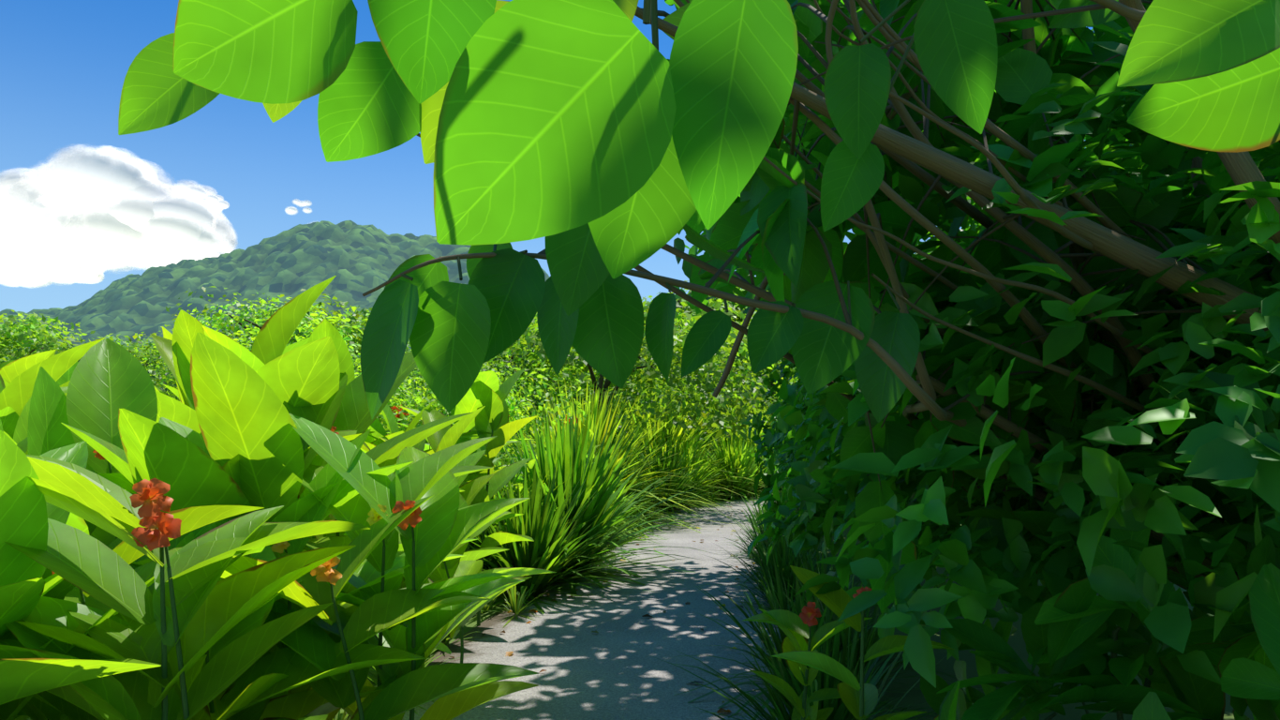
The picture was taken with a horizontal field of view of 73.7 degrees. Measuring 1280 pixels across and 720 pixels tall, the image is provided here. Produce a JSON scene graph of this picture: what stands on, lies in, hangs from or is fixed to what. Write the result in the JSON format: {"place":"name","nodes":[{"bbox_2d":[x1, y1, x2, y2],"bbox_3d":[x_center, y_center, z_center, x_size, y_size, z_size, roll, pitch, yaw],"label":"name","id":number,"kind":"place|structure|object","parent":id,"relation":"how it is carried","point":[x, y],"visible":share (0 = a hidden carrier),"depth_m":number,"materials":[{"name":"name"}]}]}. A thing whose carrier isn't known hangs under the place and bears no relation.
{"place":"outdoors","nodes":[
{"label":"outdoors","id":0,"kind":"place"},
{"bbox_2d":[0,224,104,286],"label":"cloud","id":1,"kind":"structure","parent":0,"point":[39,270],"depth_m":3150.29,"materials":[{"name":"white"}]},
{"bbox_2d":[0,145,237,269],"bbox_3d":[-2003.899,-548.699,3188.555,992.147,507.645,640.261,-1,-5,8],"label":"cloud","id":2,"kind":"structure","parent":0,"point":[78,205],"depth_m":2954.68,"materials":[{"name":"white"}]},
{"bbox_2d":[163,249,227,266],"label":"cloud","id":3,"kind":"structure","parent":0,"point":[216,253],"depth_m":3126.89,"materials":[{"name":"white"}]},
{"bbox_2d":[173,180,229,212],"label":"cloud","id":4,"kind":"structure","parent":0,"point":[215,202],"depth_m":3149.64,"materials":[{"name":"white"}]},
{"bbox_2d":[0,220,549,365],"bbox_3d":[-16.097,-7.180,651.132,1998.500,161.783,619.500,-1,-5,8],"label":"hill","id":5,"kind":"structure","parent":0,"point":[357,260],"depth_m":491.07,"materials":[{"name":"green plant"}]},
{"bbox_2d":[285,199,312,214],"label":"cloud","id":6,"kind":"structure","parent":0,"point":[291,210],"depth_m":3178.14,"materials":[{"name":"white"}]},
{"bbox_2d":[0,0,1094,312],"label":"sky","id":7,"kind":"structure","parent":0,"point":[65,65],"materials":[{"name":"blue"}]},
{"bbox_2d":[339,495,798,719],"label":"path","id":8,"kind":"structure","parent":0,"point":[613,669],"depth_m":6.03,"materials":[{"name":"concrete"}]},
{"bbox_2d":[26,485,1253,719],"bbox_3d":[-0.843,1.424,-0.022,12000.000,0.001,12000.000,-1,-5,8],"label":"ground","id":9,"kind":"structure","parent":0,"point":[1016,643],"depth_m":5.27,"materials":[{"name":"soil"}]},
{"bbox_2d":[0,0,1279,719],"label":"leaves","id":10,"kind":"object","parent":9,"relation":"on","point":[602,146],"visible":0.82,"depth_m":2.12,"materials":[{"name":"green plant"}]},
{"bbox_2d":[0,0,1279,719],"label":"shrub foliage","id":11,"kind":"object","parent":9,"relation":"on","point":[675,441],"visible":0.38,"depth_m":2.57,"materials":[{"name":"green plant"}]},
{"bbox_2d":[28,0,1279,719],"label":"branches","id":12,"kind":"object","parent":9,"relation":"on","point":[1082,233],"visible":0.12,"depth_m":2.13,"materials":[{"name":"brown plant"}]},
{"bbox_2d":[51,404,871,625],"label":"flowers","id":13,"kind":"object","parent":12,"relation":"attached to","point":[160,528],"visible":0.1,"depth_m":2.12,"materials":[{"name":"red plant"}]}
]}

